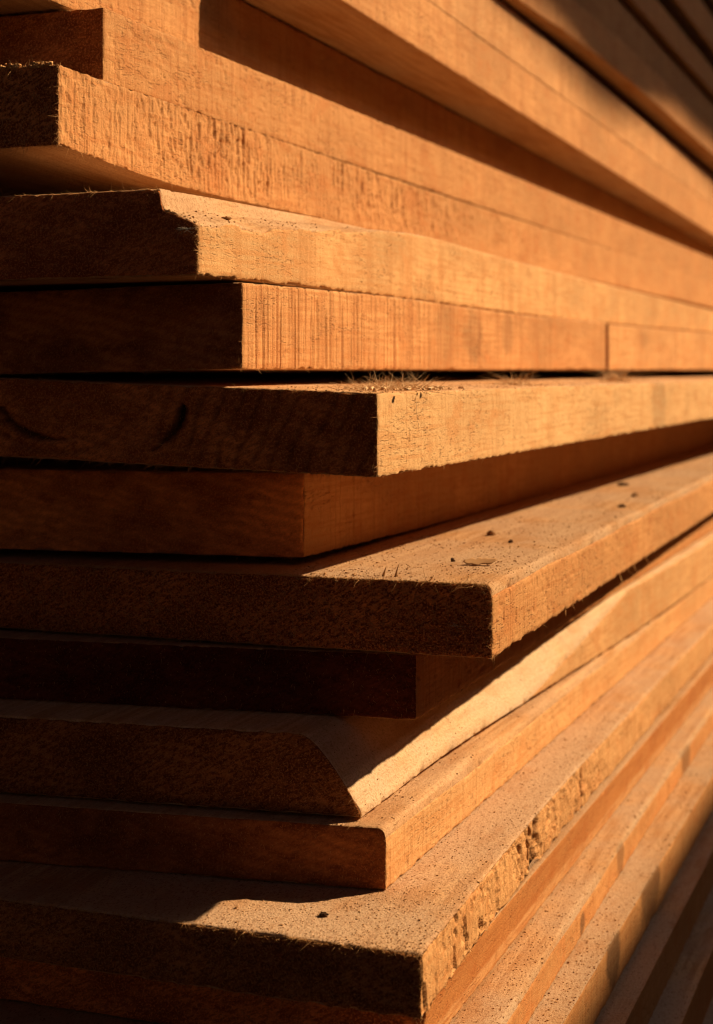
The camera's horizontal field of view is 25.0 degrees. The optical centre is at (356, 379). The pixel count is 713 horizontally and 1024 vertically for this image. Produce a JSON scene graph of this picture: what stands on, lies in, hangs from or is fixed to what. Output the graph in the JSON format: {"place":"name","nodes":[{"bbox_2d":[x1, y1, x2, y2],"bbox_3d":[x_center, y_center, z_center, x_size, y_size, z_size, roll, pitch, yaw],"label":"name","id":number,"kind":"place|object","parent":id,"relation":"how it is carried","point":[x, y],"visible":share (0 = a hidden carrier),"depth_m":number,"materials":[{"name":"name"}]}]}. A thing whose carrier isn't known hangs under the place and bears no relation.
{"place":"outdoors","nodes":[
{"label":"outdoors","id":0,"kind":"place"},
{"bbox_3d":[0.637,0.495,2.532,0.335,0.130,0.090,0,0,21],"label":"timber bearer","id":1,"kind":"object","parent":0,"visible":0},
{"bbox_3d":[0.339,0.415,1.689,0.307,0.031,2.202,0,0,21],"label":"board","id":2,"kind":"object","parent":1,"relation":"on","visible":0},
{"bbox_2d":[702,998,712,1023],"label":"board","id":3,"kind":"object","parent":2,"relation":"on","point":[708,1018],"visible":0.01,"depth_m":0.93,"materials":[{"name":"brown wood"}]},
{"bbox_2d":[648,887,712,1023],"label":"board","id":4,"kind":"object","parent":3,"relation":"on","point":[686,997],"visible":0.09,"depth_m":0.92,"materials":[{"name":"brown wood"}]},
{"bbox_2d":[594,811,712,1023],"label":"board","id":5,"kind":"object","parent":4,"relation":"on","point":[640,986],"visible":0.12,"depth_m":0.91,"materials":[{"name":"brown wood"}]},
{"bbox_2d":[527,730,712,1023],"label":"board","id":6,"kind":"object","parent":5,"relation":"on","point":[593,993],"visible":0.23,"depth_m":0.90,"materials":[{"name":"brown wood"}]},
{"bbox_2d":[0,686,712,1023],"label":"board","id":7,"kind":"object","parent":6,"relation":"on","point":[541,979],"visible":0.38,"depth_m":0.82,"materials":[{"name":"brown wood"}]},
{"bbox_2d":[0,652,712,1023],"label":"board","id":8,"kind":"object","parent":7,"relation":"on","point":[104,992],"visible":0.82,"depth_m":0.69,"materials":[{"name":"brown wood"}]},
{"bbox_2d":[0,598,712,1023],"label":"board","id":9,"kind":"object","parent":8,"relation":"on","point":[48,914],"visible":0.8,"depth_m":0.67,"materials":[{"name":"brown wood"}]},
{"bbox_2d":[319,911,328,916],"bbox_3d":[-0.013,0.217,0.649,0.004,0.003,0.003,0,0,21],"label":"bark crumb","id":10,"kind":"object","parent":9,"relation":"on","point":[323,914],"visible":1,"depth_m":0.65,"materials":[{"name":"brown wood"}]},
{"bbox_2d":[0,575,712,890],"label":"board","id":11,"kind":"object","parent":9,"relation":"on","point":[306,848],"visible":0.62,"depth_m":0.71,"materials":[{"name":"brown wood"}]},
{"bbox_2d":[0,531,712,821],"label":"board","id":12,"kind":"object","parent":11,"relation":"on","point":[278,762],"visible":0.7,"depth_m":0.73,"materials":[{"name":"brown wood"}]},
{"bbox_2d":[0,513,712,722],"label":"board","id":13,"kind":"object","parent":12,"relation":"on","point":[116,669],"visible":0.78,"depth_m":0.75,"materials":[{"name":"brown wood"}]},
{"bbox_2d":[0,445,712,668],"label":"board","id":14,"kind":"object","parent":13,"relation":"on","point":[228,599],"visible":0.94,"depth_m":0.77,"materials":[{"name":"brown wood"}]},
{"bbox_2d":[0,418,712,560],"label":"board","id":15,"kind":"object","parent":14,"relation":"on","point":[56,505],"visible":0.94,"depth_m":0.80,"materials":[{"name":"brown wood"}]},
{"bbox_2d":[0,372,712,484],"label":"board","id":16,"kind":"object","parent":15,"relation":"on","point":[243,422],"visible":0.94,"depth_m":0.74,"materials":[{"name":"brown wood"}]},
{"bbox_2d":[0,282,612,376],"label":"board","id":17,"kind":"object","parent":16,"relation":"on","point":[223,328],"visible":0.99,"depth_m":0.76,"materials":[{"name":"brown wood"}]},
{"bbox_2d":[324,363,471,395],"bbox_3d":[0.021,0.003,0.763,0.058,0.022,0.149,0,0,21],"label":"shavings tuft","id":18,"kind":"object","parent":16,"relation":"on","point":[405,385],"visible":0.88,"depth_m":0.75,"materials":[{"name":"beige wood"}]},
{"bbox_2d":[482,369,551,384],"bbox_3d":[0.093,0.002,0.977,0.054,0.022,0.070,0,0,21],"label":"shavings tuft","id":19,"kind":"object","parent":16,"relation":"on","point":[513,382],"visible":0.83,"depth_m":0.97,"materials":[{"name":"beige wood"}]},
{"bbox_2d":[474,324,712,372],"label":"board","id":20,"kind":"object","parent":16,"relation":"on","point":[654,350],"visible":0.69,"depth_m":1.60,"materials":[{"name":"brown wood"}]},
{"bbox_2d":[0,184,712,332],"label":"board","id":21,"kind":"object","parent":20,"relation":"on","point":[97,239],"visible":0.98,"depth_m":0.76,"materials":[{"name":"brown wood"}]},
{"bbox_2d":[0,52,712,309],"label":"board","id":22,"kind":"object","parent":21,"relation":"on","point":[98,135],"visible":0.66,"depth_m":0.85,"materials":[{"name":"brown wood"}]},
{"bbox_2d":[0,7,712,281],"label":"board","id":23,"kind":"object","parent":22,"relation":"on","point":[108,46],"visible":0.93,"depth_m":0.94,"materials":[{"name":"brown wood"}]},
{"bbox_2d":[0,0,712,257],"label":"board","id":24,"kind":"object","parent":23,"relation":"on","point":[243,33],"visible":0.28,"depth_m":1.07,"materials":[{"name":"brown wood"}]},
{"bbox_2d":[241,0,712,247],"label":"board","id":25,"kind":"object","parent":24,"relation":"on","point":[430,51],"visible":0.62,"depth_m":1.27,"materials":[{"name":"brown wood"}]},
{"bbox_2d":[428,0,712,218],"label":"board","id":26,"kind":"object","parent":25,"relation":"on","point":[501,27],"visible":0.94,"depth_m":1.50,"materials":[{"name":"brown wood"}]},
{"bbox_2d":[500,0,712,176],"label":"board","id":27,"kind":"object","parent":26,"relation":"on","point":[578,34],"visible":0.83,"depth_m":1.69,"materials":[{"name":"brown wood"}]},
{"bbox_2d":[575,0,712,128],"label":"board","id":28,"kind":"object","parent":27,"relation":"on","point":[617,18],"visible":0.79,"depth_m":1.92,"materials":[{"name":"brown wood"}]},
{"bbox_2d":[620,0,712,101],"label":"board","id":29,"kind":"object","parent":28,"relation":"on","point":[658,22],"visible":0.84,"depth_m":2.04,"materials":[{"name":"brown wood"}]},
{"bbox_2d":[657,0,712,67],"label":"board","id":30,"kind":"object","parent":29,"relation":"on","point":[693,19],"visible":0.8,"depth_m":2.23,"materials":[{"name":"brown wood"}]},
{"bbox_2d":[701,0,712,15],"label":"board","id":31,"kind":"object","parent":30,"relation":"on","point":[708,4],"visible":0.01,"depth_m":2.40,"materials":[{"name":"brown wood"}]},
{"bbox_2d":[588,360,671,381],"bbox_3d":[0.213,-0.003,1.252,0.070,0.030,0.070,0,0,-33],"label":"shavings tuft","id":32,"kind":"object","parent":16,"relation":"on","point":[615,378],"visible":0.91,"depth_m":1.25,"materials":[{"name":"beige wood"}]},
{"bbox_2d":[463,557,496,565],"bbox_3d":[0.059,0.087,0.771,0.016,0.003,0.009,0,0,21],"label":"wood flake","id":33,"kind":"object","parent":14,"relation":"on","point":[477,561],"visible":1,"depth_m":0.77,"materials":[{"name":"beige wood"}]},
{"bbox_2d":[486,530,495,535],"bbox_3d":[0.076,0.088,0.910,0.006,0.004,0.006,0,0,21],"label":"bark crumb","id":34,"kind":"object","parent":14,"relation":"on","point":[491,533],"visible":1,"depth_m":0.91,"materials":[{"name":"brown wood"}]},
{"bbox_2d":[617,482,628,485],"bbox_3d":[0.216,0.085,1.300,0.010,0.004,0.006,0,0,21],"label":"bark crumb","id":35,"kind":"object","parent":14,"relation":"on","point":[622,484],"visible":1,"depth_m":1.30,"materials":[{"name":"brown wood"}]},
{"bbox_2d":[72,209,712,1023],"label":"sawdust","id":36,"kind":"object","parent":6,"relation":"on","point":[462,727],"visible":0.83,"depth_m":0.76}
]}

